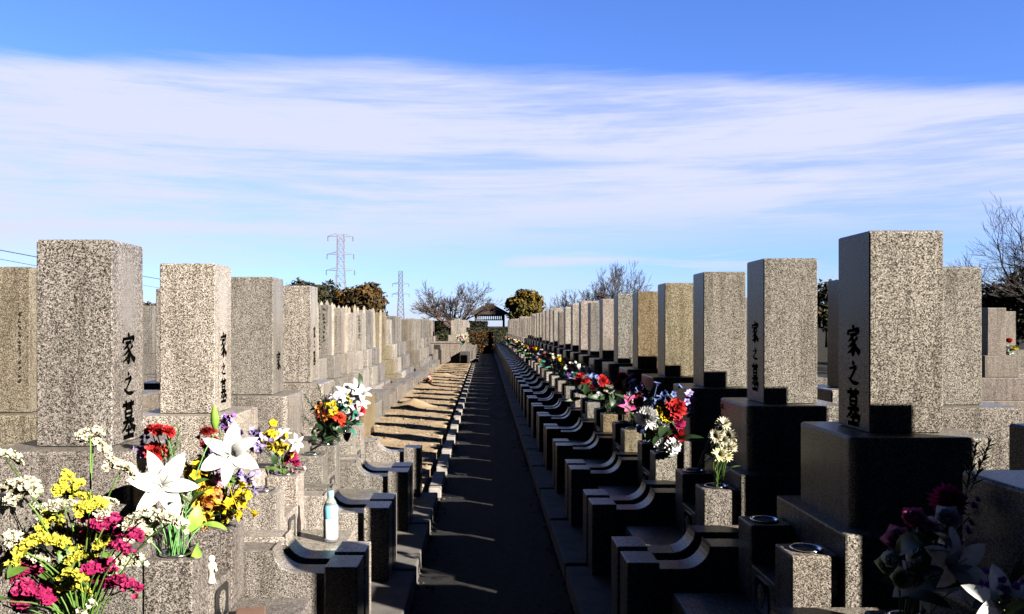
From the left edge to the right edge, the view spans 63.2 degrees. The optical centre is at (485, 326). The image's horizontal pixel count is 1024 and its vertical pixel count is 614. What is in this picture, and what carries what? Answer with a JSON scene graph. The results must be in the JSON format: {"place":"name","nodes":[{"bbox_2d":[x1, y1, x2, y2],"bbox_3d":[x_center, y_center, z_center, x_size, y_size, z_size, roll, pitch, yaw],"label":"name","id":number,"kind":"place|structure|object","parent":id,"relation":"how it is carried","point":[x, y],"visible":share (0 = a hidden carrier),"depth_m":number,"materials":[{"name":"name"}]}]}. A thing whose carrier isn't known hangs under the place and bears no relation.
{"place":"outdoors","nodes":[
{"label":"outdoors","id":0,"kind":"place"},
{"bbox_2d":[210,540,363,613],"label":"grave kerb","id":1,"kind":"structure","parent":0,"point":[334,584],"depth_m":3.48,"materials":[{"name":"stone"}]},
{"bbox_2d":[0,240,311,613],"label":"gravestone","id":2,"kind":"object","parent":1,"relation":"on","point":[89,333],"visible":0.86,"depth_m":2.96,"materials":[{"name":"stone"}]},
{"bbox_2d":[144,547,207,613],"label":"flower stand","id":3,"kind":"object","parent":2,"relation":"on","point":[176,584],"visible":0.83,"depth_m":2.79,"materials":[{"name":"stone"}]},
{"bbox_2d":[123,405,226,557],"bbox_3d":[-1.071,0.561,2.882,0.338,0.557,0.216,0,0,-11],"label":"bouquet","id":4,"kind":"object","parent":3,"relation":"on","point":[166,485],"visible":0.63,"depth_m":2.86,"materials":[{"name":"white plant"}]},
{"bbox_2d":[190,519,243,607],"bbox_3d":[-1.067,0.940,3.320,0.165,0.320,0.170,0,0,0],"label":"flower stand","id":5,"kind":"object","parent":2,"relation":"on","point":[225,547],"visible":0.47,"depth_m":3.24,"materials":[{"name":"stone"}]},
{"bbox_2d":[181,411,273,530],"bbox_3d":[-1.013,0.587,3.247,0.367,0.504,0.317,0,0,-15],"label":"bouquet","id":6,"kind":"object","parent":5,"relation":"on","point":[228,454],"visible":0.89,"depth_m":3.19,"materials":[{"name":"multicoloured plant"}]},
{"bbox_2d":[208,569,230,613],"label":"incense box","id":7,"kind":"object","parent":2,"relation":"on","point":[219,596],"visible":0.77,"depth_m":3.10,"materials":[{"name":"stone"}]},
{"bbox_2d":[244,490,414,613],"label":"grave kerb","id":8,"kind":"structure","parent":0,"point":[387,590],"depth_m":4.58,"materials":[{"name":"stone"}]},
{"bbox_2d":[143,263,354,549],"bbox_3d":[-1.308,0.545,4.225,1.215,1.710,0.880,0,0,0],"label":"gravestone","id":9,"kind":"object","parent":8,"relation":"on","point":[195,342],"visible":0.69,"depth_m":4.09,"materials":[{"name":"stone"}]},
{"bbox_2d":[242,486,283,529],"bbox_3d":[-1.067,0.940,4.005,0.165,0.320,0.170,0,0,0],"label":"flower stand","id":10,"kind":"object","parent":9,"relation":"on","point":[267,502],"visible":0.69,"depth_m":3.92,"materials":[{"name":"stone"}]},
{"bbox_2d":[266,470,303,534],"bbox_3d":[-1.067,0.940,4.445,0.165,0.320,0.170,0,0,0],"label":"flower stand","id":11,"kind":"object","parent":9,"relation":"on","point":[292,484],"visible":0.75,"depth_m":4.36,"materials":[{"name":"stone"}]},
{"bbox_2d":[257,417,306,473],"bbox_3d":[-1.123,0.659,4.402,0.336,0.360,0.220,0,0,0],"label":"bouquet","id":12,"kind":"object","parent":11,"relation":"on","point":[279,435],"visible":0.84,"depth_m":4.38,"materials":[{"name":"multicoloured plant"}]},
{"bbox_2d":[284,506,296,537],"bbox_3d":[-1.062,1.020,4.225,0.176,0.160,0.264,0,0,0],"label":"incense box","id":13,"kind":"object","parent":9,"relation":"on","point":[290,517],"visible":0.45,"depth_m":4.23,"materials":[{"name":"stone"}]},
{"bbox_2d":[323,490,337,541],"bbox_3d":[-0.790,0.969,4.255,0.074,0.254,0.074,0,0,0],"label":"water bottle","id":14,"kind":"object","parent":9,"relation":"on","point":[330,520],"visible":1,"depth_m":4.23,"materials":[{"name":"white plastic"}]},
{"bbox_2d":[304,458,428,584],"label":"grave kerb","id":15,"kind":"structure","parent":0,"point":[409,542],"depth_m":5.70,"materials":[{"name":"stone"}]},
{"bbox_2d":[231,277,380,499],"bbox_3d":[-1.308,0.545,5.350,1.215,1.710,0.880,0,0,0],"label":"gravestone","id":16,"kind":"object","parent":15,"relation":"on","point":[257,342],"visible":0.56,"depth_m":5.21,"materials":[{"name":"stone"}]},
{"bbox_2d":[296,451,327,483],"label":"flower stand","id":17,"kind":"object","parent":16,"relation":"on","point":[315,463],"visible":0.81,"depth_m":5.04,"materials":[{"name":"stone"}]},
{"bbox_2d":[311,442,339,488],"bbox_3d":[-1.067,0.940,5.570,0.165,0.320,0.170,0,0,0],"label":"flower stand","id":18,"kind":"object","parent":16,"relation":"on","point":[332,449],"visible":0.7,"depth_m":5.49,"materials":[{"name":"stone"}]},
{"bbox_2d":[301,384,357,445],"bbox_3d":[-1.045,0.610,5.527,0.321,0.459,0.312,0,0,36],"label":"bouquet","id":19,"kind":"object","parent":18,"relation":"on","point":[328,426],"visible":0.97,"depth_m":5.50,"materials":[{"name":"multicoloured plant"}]},
{"bbox_2d":[340,437,437,535],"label":"grave kerb","id":20,"kind":"structure","parent":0,"point":[423,506],"depth_m":6.83,"materials":[{"name":"stone"}]},
{"bbox_2d":[283,286,393,467],"bbox_3d":[-1.308,0.545,6.475,1.215,1.710,0.880,0,0,0],"label":"gravestone","id":21,"kind":"object","parent":20,"relation":"on","point":[300,337],"visible":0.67,"depth_m":6.34,"materials":[{"name":"stone"}]},
{"bbox_2d":[333,429,355,454],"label":"flower stand","id":22,"kind":"object","parent":21,"relation":"on","point":[347,442],"visible":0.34,"depth_m":6.17,"materials":[{"name":"stone"}]},
{"bbox_2d":[329,373,371,436],"bbox_3d":[-1.002,0.597,6.213,0.325,0.484,0.323,0,0,0],"label":"bouquet","id":23,"kind":"object","parent":22,"relation":"on","point":[345,395],"visible":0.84,"depth_m":6.20,"materials":[{"name":"white plant"}]},
{"bbox_2d":[372,363,470,491],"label":"soil","id":24,"kind":"structure","parent":0,"point":[409,404],"depth_m":13.38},
{"bbox_2d":[356,392,374,437],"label":"boundary slab","id":25,"kind":"structure","parent":24,"relation":"on","point":[367,419],"depth_m":10.87,"materials":[{"name":"stone"}]},
{"bbox_2d":[369,367,466,473],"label":"pebbles","id":26,"kind":"object","parent":24,"relation":"on","point":[427,433],"visible":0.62,"depth_m":13.10,"materials":[{"name":"beige gravel"}]},
{"bbox_2d":[470,303,508,327],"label":"pavilion","id":27,"kind":"structure","parent":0,"point":[500,312],"depth_m":72.71,"materials":[{"name":"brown wood"}]},
{"bbox_2d":[409,354,573,613],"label":"path","id":28,"kind":"structure","parent":0,"point":[493,556],"depth_m":6.13,"materials":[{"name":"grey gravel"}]},
{"bbox_2d":[0,0,1023,325],"label":"sky","id":29,"kind":"structure","parent":0,"point":[541,146],"materials":[{"name":"blue"}]},
{"bbox_2d":[511,378,548,413],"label":"grave kerb","id":30,"kind":"structure","parent":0,"point":[538,382],"depth_m":15.02,"materials":[{"name":"stone"}]},
{"bbox_2d":[556,307,570,373],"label":"gravestone","id":31,"kind":"object","parent":30,"relation":"on","point":[567,328],"visible":0.16,"depth_m":14.53,"materials":[{"name":"stone"}]},
{"bbox_2d":[513,382,553,420],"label":"grave kerb","id":32,"kind":"structure","parent":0,"point":[542,387],"depth_m":13.87,"materials":[{"name":"stone"}]},
{"bbox_2d":[560,303,578,374],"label":"gravestone","id":33,"kind":"object","parent":32,"relation":"on","point":[574,327],"visible":0.2,"depth_m":13.38,"materials":[{"name":"stone"}]},
{"bbox_2d":[515,387,560,429],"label":"grave kerb","id":34,"kind":"structure","parent":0,"point":[547,393],"depth_m":12.71,"materials":[{"name":"stone"}]},
{"bbox_2d":[570,301,596,378],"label":"gravestone","id":35,"kind":"object","parent":34,"relation":"on","point":[583,328],"visible":0.24,"depth_m":12.23,"materials":[{"name":"stone"}]},
{"bbox_2d":[518,392,569,442],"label":"grave kerb","id":36,"kind":"structure","parent":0,"point":[551,402],"depth_m":11.56,"materials":[{"name":"stone"}]},
{"bbox_2d":[579,302,598,387],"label":"gravestone","id":37,"kind":"object","parent":36,"relation":"on","point":[593,329],"visible":0.23,"depth_m":11.08,"materials":[{"name":"stone"}]},
{"bbox_2d":[522,400,579,455],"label":"grave kerb","id":38,"kind":"structure","parent":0,"point":[562,408],"depth_m":10.41,"materials":[{"name":"stone"}]},
{"bbox_2d":[589,299,613,372],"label":"gravestone","id":39,"kind":"object","parent":38,"relation":"on","point":[606,330],"visible":0.2,"depth_m":9.93,"materials":[{"name":"stone"}]},
{"bbox_2d":[526,409,593,474],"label":"grave kerb","id":40,"kind":"structure","parent":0,"point":[536,457],"depth_m":9.27,"materials":[{"name":"stone"}]},
{"bbox_2d":[559,294,632,426],"bbox_3d":[1.377,0.529,8.915,1.215,1.743,0.880,0,0,0],"label":"gravestone","id":41,"kind":"object","parent":40,"relation":"on","point":[623,330],"visible":0.2,"depth_m":8.78,"materials":[{"name":"stone"}]},
{"bbox_2d":[585,400,601,417],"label":"flower stand","id":42,"kind":"object","parent":41,"relation":"on","point":[590,405],"visible":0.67,"depth_m":8.61,"materials":[{"name":"stone"}]},
{"bbox_2d":[566,372,595,401],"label":"bouquet","id":43,"kind":"object","parent":42,"relation":"on","point":[584,381],"visible":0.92,"depth_m":8.62,"materials":[{"name":"red plant"}]},
{"bbox_2d":[532,420,611,499],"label":"grave kerb","id":44,"kind":"structure","parent":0,"point":[543,477],"depth_m":8.12,"materials":[{"name":"stone"}]},
{"bbox_2d":[569,291,657,442],"bbox_3d":[1.377,0.540,7.765,1.215,1.720,0.880,0,0,0],"label":"gravestone","id":45,"kind":"object","parent":44,"relation":"on","point":[645,332],"visible":0.24,"depth_m":7.63,"materials":[{"name":"stone"}]},
{"bbox_2d":[600,412,620,431],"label":"flower stand","id":46,"kind":"object","parent":45,"relation":"on","point":[606,419],"visible":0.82,"depth_m":7.46,"materials":[{"name":"stone"}]},
{"bbox_2d":[586,373,621,412],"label":"bouquet","id":47,"kind":"object","parent":46,"relation":"on","point":[602,382],"visible":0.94,"depth_m":7.46,"materials":[{"name":"multicoloured plant"}]},
{"bbox_2d":[540,435,636,532],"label":"grave kerb","id":48,"kind":"structure","parent":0,"point":[554,504],"depth_m":6.96,"materials":[{"name":"stone"}]},
{"bbox_2d":[583,283,692,463],"bbox_3d":[1.377,0.531,6.615,1.215,1.739,0.880,0,0,0],"label":"gravestone","id":49,"kind":"object","parent":48,"relation":"on","point":[675,332],"visible":0.23,"depth_m":6.48,"materials":[{"name":"stone"}]},
{"bbox_2d":[612,420,633,453],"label":"flower stand","id":50,"kind":"object","parent":49,"relation":"on","point":[617,426],"visible":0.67,"depth_m":6.75,"materials":[{"name":"stone"}]},
{"bbox_2d":[613,372,630,421],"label":"bouquet","id":51,"kind":"object","parent":50,"relation":"on","point":[621,382],"visible":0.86,"depth_m":6.81,"materials":[{"name":"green plant"}]},
{"bbox_2d":[621,427,645,451],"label":"flower stand","id":52,"kind":"object","parent":49,"relation":"on","point":[630,437],"visible":0.52,"depth_m":6.31,"materials":[{"name":"stone"}]},
{"bbox_2d":[612,391,639,428],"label":"bouquet","id":53,"kind":"object","parent":52,"relation":"on","point":[625,407],"visible":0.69,"depth_m":6.37,"materials":[{"name":"pink plant"}]},
{"bbox_2d":[550,456,674,581],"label":"grave kerb","id":54,"kind":"structure","parent":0,"point":[569,537],"depth_m":5.79,"materials":[{"name":"stone"}]},
{"bbox_2d":[597,272,746,495],"bbox_3d":[1.377,0.525,5.465,1.215,1.750,0.880,0,0,0],"label":"gravestone","id":55,"kind":"object","parent":54,"relation":"on","point":[719,335],"visible":0.32,"depth_m":5.33,"materials":[{"name":"stone"}]},
{"bbox_2d":[637,439,664,485],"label":"flower stand","id":56,"kind":"object","parent":55,"relation":"on","point":[644,447],"visible":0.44,"depth_m":5.61,"materials":[{"name":"stone"}]},
{"bbox_2d":[627,373,653,440],"bbox_3d":[1.063,0.579,5.650,0.195,0.520,0.214,0,0,0],"label":"bouquet","id":57,"kind":"object","parent":56,"relation":"on","point":[640,393],"visible":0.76,"depth_m":5.61,"materials":[{"name":"purple plant"}]},
{"bbox_2d":[650,449,680,479],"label":"flower stand","id":58,"kind":"object","parent":55,"relation":"on","point":[663,466],"visible":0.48,"depth_m":5.16,"materials":[{"name":"stone"}]},
{"bbox_2d":[636,382,702,456],"bbox_3d":[1.119,0.594,5.125,0.424,0.491,0.355,0,0,0],"label":"bouquet","id":59,"kind":"object","parent":58,"relation":"on","point":[665,422],"visible":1,"depth_m":5.09,"materials":[{"name":"multicoloured plant"}]},
{"bbox_2d":[566,486,737,613],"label":"grave kerb","id":60,"kind":"structure","parent":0,"point":[593,587],"depth_m":4.65,"materials":[{"name":"stone"}]},
{"bbox_2d":[625,258,838,544],"bbox_3d":[1.377,0.529,4.315,1.215,1.743,0.880,0,0,0],"label":"gravestone","id":61,"kind":"object","parent":60,"relation":"on","point":[774,409],"visible":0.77,"depth_m":4.18,"materials":[{"name":"stone"}]},
{"bbox_2d":[683,502,694,533],"bbox_3d":[1.132,1.020,4.315,0.176,0.160,0.264,0,0,0],"label":"incense box","id":62,"kind":"object","parent":61,"relation":"on","point":[689,512],"visible":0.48,"depth_m":4.33,"materials":[{"name":"stone"}]},
{"bbox_2d":[675,468,712,530],"bbox_3d":[1.137,0.940,4.535,0.165,0.320,0.170,0,0,0],"label":"flower stand","id":63,"kind":"object","parent":61,"relation":"on","point":[687,480],"visible":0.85,"depth_m":4.45,"materials":[{"name":"stone"}]},
{"bbox_2d":[695,483,737,524],"bbox_3d":[1.137,0.940,4.095,0.165,0.320,0.170,0,0,0],"label":"flower stand","id":64,"kind":"object","parent":61,"relation":"on","point":[715,505],"visible":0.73,"depth_m":4.01,"materials":[{"name":"stone"}]},
{"bbox_2d":[707,417,738,488],"bbox_3d":[1.123,0.631,3.984,0.163,0.417,0.266,0,0,0],"label":"bouquet","id":65,"kind":"object","parent":64,"relation":"on","point":[726,439],"visible":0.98,"depth_m":3.91,"materials":[{"name":"white plant"}]},
{"bbox_2d":[425,326,1023,491],"bbox_3d":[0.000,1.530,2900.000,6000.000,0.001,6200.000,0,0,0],"label":"ground","id":66,"kind":"structure","parent":0,"point":[821,360],"depth_m":35.07,"materials":[{"name":"grey concrete"}]},
{"bbox_2d":[0,267,36,447],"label":"gravestone","id":67,"kind":"object","parent":66,"relation":"on","point":[18,355],"visible":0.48,"depth_m":4.12,"materials":[{"name":"stone"}]},
{"bbox_2d":[143,306,155,380],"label":"gravestone","id":68,"kind":"object","parent":66,"relation":"on","point":[149,328],"visible":0.12,"depth_m":13.07,"materials":[{"name":"stone"}]},
{"bbox_2d":[143,345,159,411],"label":"gravestone","id":69,"kind":"object","parent":66,"relation":"on","point":[151,399],"visible":0.02,"depth_m":5.38,"materials":[{"name":"stone"}]},
{"bbox_2d":[144,289,159,389],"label":"gravestone","id":70,"kind":"object","parent":66,"relation":"on","point":[152,385],"visible":0.04,"depth_m":6.38,"materials":[{"name":"stone"}]},
{"bbox_2d":[299,279,342,307],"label":"leafy tree","id":71,"kind":"object","parent":66,"relation":"on","point":[326,292],"visible":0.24,"depth_m":94.22,"materials":[{"name":"green plant"}]},
{"bbox_2d":[318,305,347,391],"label":"gravestone","id":72,"kind":"object","parent":66,"relation":"on","point":[325,345],"visible":0.31,"depth_m":11.98,"materials":[{"name":"stone"}]},
{"bbox_2d":[326,233,354,289],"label":"power pylon","id":73,"kind":"object","parent":66,"relation":"on","point":[340,258],"visible":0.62,"depth_m":300.09,"materials":[{"name":"metal"}]},
{"bbox_2d":[334,308,358,388],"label":"gravestone","id":74,"kind":"object","parent":66,"relation":"on","point":[339,345],"visible":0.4,"depth_m":13.11,"materials":[{"name":"stone"}]},
{"bbox_2d":[332,282,389,315],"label":"leafy tree","id":75,"kind":"object","parent":66,"relation":"on","point":[368,295],"visible":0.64,"depth_m":78.89,"materials":[{"name":"green plant"}]},
{"bbox_2d":[347,314,375,388],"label":"gravestone","id":76,"kind":"object","parent":66,"relation":"on","point":[357,360],"visible":0.22,"depth_m":14.24,"materials":[{"name":"stone"}]},
{"bbox_2d":[351,313,383,388],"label":"gravestone","id":77,"kind":"object","parent":66,"relation":"on","point":[360,346],"visible":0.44,"depth_m":15.37,"materials":[{"name":"stone"}]},
{"bbox_2d":[359,310,389,384],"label":"gravestone","id":78,"kind":"object","parent":66,"relation":"on","point":[369,343],"visible":0.38,"depth_m":16.50,"materials":[{"name":"stone"}]},
{"bbox_2d":[375,312,400,382],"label":"gravestone","id":79,"kind":"object","parent":66,"relation":"on","point":[391,374],"visible":0.37,"depth_m":18.65,"materials":[{"name":"stone"}]},
{"bbox_2d":[386,320,405,377],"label":"gravestone","id":80,"kind":"object","parent":66,"relation":"on","point":[389,342],"visible":0.37,"depth_m":19.88,"materials":[{"name":"stone"}]},
{"bbox_2d":[386,316,409,373],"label":"gravestone","id":81,"kind":"object","parent":66,"relation":"on","point":[394,340],"visible":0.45,"depth_m":21.03,"materials":[{"name":"stone"}]},
{"bbox_2d":[401,319,419,370],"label":"gravestone","id":82,"kind":"object","parent":66,"relation":"on","point":[405,338],"visible":0.38,"depth_m":24.38,"materials":[{"name":"stone"}]},
{"bbox_2d":[430,341,460,362],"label":"end wall","id":83,"kind":"structure","parent":66,"relation":"on","point":[450,351],"depth_m":33.00,"materials":[{"name":"stone"}]},
{"bbox_2d":[410,279,501,334],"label":"bare tree","id":84,"kind":"object","parent":66,"relation":"on","point":[436,313],"visible":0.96,"depth_m":67.90,"materials":[{"name":"brown plant"}]},
{"bbox_2d":[470,330,494,352],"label":"hedge","id":85,"kind":"object","parent":66,"relation":"on","point":[484,340],"visible":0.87,"depth_m":46.53,"materials":[{"name":"brown plant"}]},
{"bbox_2d":[466,327,507,348],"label":"hedge","id":86,"kind":"object","parent":66,"relation":"on","point":[499,335],"visible":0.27,"depth_m":54.06,"materials":[{"name":"green plant"}]},
{"bbox_2d":[503,288,545,318],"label":"leafy tree","id":87,"kind":"object","parent":66,"relation":"on","point":[525,302],"visible":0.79,"depth_m":71.07,"materials":[{"name":"green plant"}]},
{"bbox_2d":[546,279,620,309],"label":"bare tree","id":88,"kind":"object","parent":66,"relation":"on","point":[571,299],"visible":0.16,"depth_m":65.14,"materials":[{"name":"brown plant"}]},
{"bbox_2d":[575,261,653,301],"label":"bare tree","id":89,"kind":"object","parent":66,"relation":"on","point":[615,280],"visible":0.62,"depth_m":61.69,"materials":[{"name":"brown plant"}]},
{"bbox_2d":[817,276,836,346],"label":"leafy tree","id":90,"kind":"object","parent":66,"relation":"on","point":[822,310],"visible":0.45,"depth_m":59.57,"materials":[{"name":"green plant"}]},
{"bbox_2d":[817,280,838,403],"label":"gravestone","id":91,"kind":"object","parent":66,"relation":"on","point":[829,392],"visible":0.09,"depth_m":5.57,"materials":[{"name":"stone"}]},
{"bbox_2d":[943,267,1022,469],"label":"gravestone","id":92,"kind":"object","parent":66,"relation":"on","point":[966,408],"visible":0.18,"depth_m":4.32,"materials":[{"name":"stone"}]},
{"bbox_2d":[946,193,1023,304],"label":"bare tree","id":93,"kind":"object","parent":66,"relation":"on","point":[1014,266],"visible":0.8,"depth_m":25.13,"materials":[{"name":"brown plant"}]},
{"bbox_2d":[981,269,1023,342],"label":"leafy tree","id":94,"kind":"object","parent":66,"relation":"on","point":[989,301],"visible":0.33,"depth_m":29.53,"materials":[{"name":"green plant"}]},
{"bbox_2d":[982,308,1023,422],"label":"gravestone","id":95,"kind":"object","parent":66,"relation":"on","point":[1002,383],"visible":0.42,"depth_m":12.16,"materials":[{"name":"stone"}]},
{"bbox_2d":[1006,311,1023,373],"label":"gravestone","id":96,"kind":"object","parent":66,"relation":"on","point":[1010,324],"visible":0.12,"depth_m":15.26,"materials":[{"name":"stone"}]},
{"bbox_2d":[1009,423,1023,469],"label":"gravestone","id":97,"kind":"object","parent":66,"relation":"on","point":[1016,446],"visible":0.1,"depth_m":3.46,"materials":[{"name":"stone"}]},
{"bbox_2d":[620,537,919,613],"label":"grave kerb","id":98,"kind":"structure","parent":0,"point":[650,583],"depth_m":3.54,"materials":[{"name":"stone"}]},
{"bbox_2d":[672,230,994,613],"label":"gravestone","id":99,"kind":"object","parent":98,"relation":"on","point":[882,452],"visible":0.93,"depth_m":3.03,"materials":[{"name":"stone"}]},
{"bbox_2d":[752,564,774,613],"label":"incense box","id":100,"kind":"object","parent":99,"relation":"on","point":[763,588],"visible":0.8,"depth_m":3.16,"materials":[{"name":"stone"}]},
{"bbox_2d":[738,515,791,602],"bbox_3d":[1.137,0.940,3.385,0.165,0.320,0.170,0,0,0],"label":"flower stand","id":101,"kind":"object","parent":99,"relation":"on","point":[760,537],"visible":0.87,"depth_m":3.31,"materials":[{"name":"stone"}]},
{"bbox_2d":[775,542,838,606],"bbox_3d":[1.137,0.940,2.945,0.165,0.320,0.170,0,0,0],"label":"flower stand","id":102,"kind":"object","parent":99,"relation":"on","point":[806,574],"visible":1,"depth_m":2.86,"materials":[{"name":"stone"}]},
{"bbox_2d":[961,559,1023,613],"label":"bouquet","id":103,"kind":"object","parent":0,"point":[1002,594],"visible":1,"depth_m":1.83,"materials":[{"name":"white plant"}]},
{"bbox_3d":[-1.163,1.230,1.975,1.525,0.601,1.090,0,0,0],"label":"grave kerb","id":104,"kind":"object","parent":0,"visible":0},
{"bbox_2d":[0,489,66,613],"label":"gravestone","id":105,"kind":"object","parent":104,"relation":"on","point":[12,518],"visible":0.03,"depth_m":2.12,"materials":[{"name":"stone"}]},
{"bbox_3d":[1.233,1.230,2.015,1.525,0.601,1.090,0,0,0],"label":"grave kerb","id":106,"kind":"object","parent":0,"visible":0},
{"bbox_2d":[920,470,1023,613],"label":"gravestone","id":107,"kind":"object","parent":106,"relation":"on","point":[996,516],"visible":0.48,"depth_m":2.11,"materials":[{"name":"stone"}]},
{"bbox_2d":[864,609,926,613],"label":"flower stand","id":108,"kind":"object","parent":107,"relation":"on","point":[883,611],"visible":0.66,"depth_m":2.29,"materials":[{"name":"stone"}]},
{"bbox_2d":[874,435,996,613],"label":"bouquet","id":109,"kind":"object","parent":108,"relation":"on","point":[923,570],"visible":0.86,"depth_m":2.11,"materials":[{"name":"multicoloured plant"}]},
{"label":"flower stand","id":110,"kind":"object","parent":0,"visible":0},
{"bbox_2d":[0,425,190,613],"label":"bouquet","id":111,"kind":"object","parent":110,"relation":"on","point":[102,531],"visible":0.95,"depth_m":2.14,"materials":[{"name":"multicoloured plant"}]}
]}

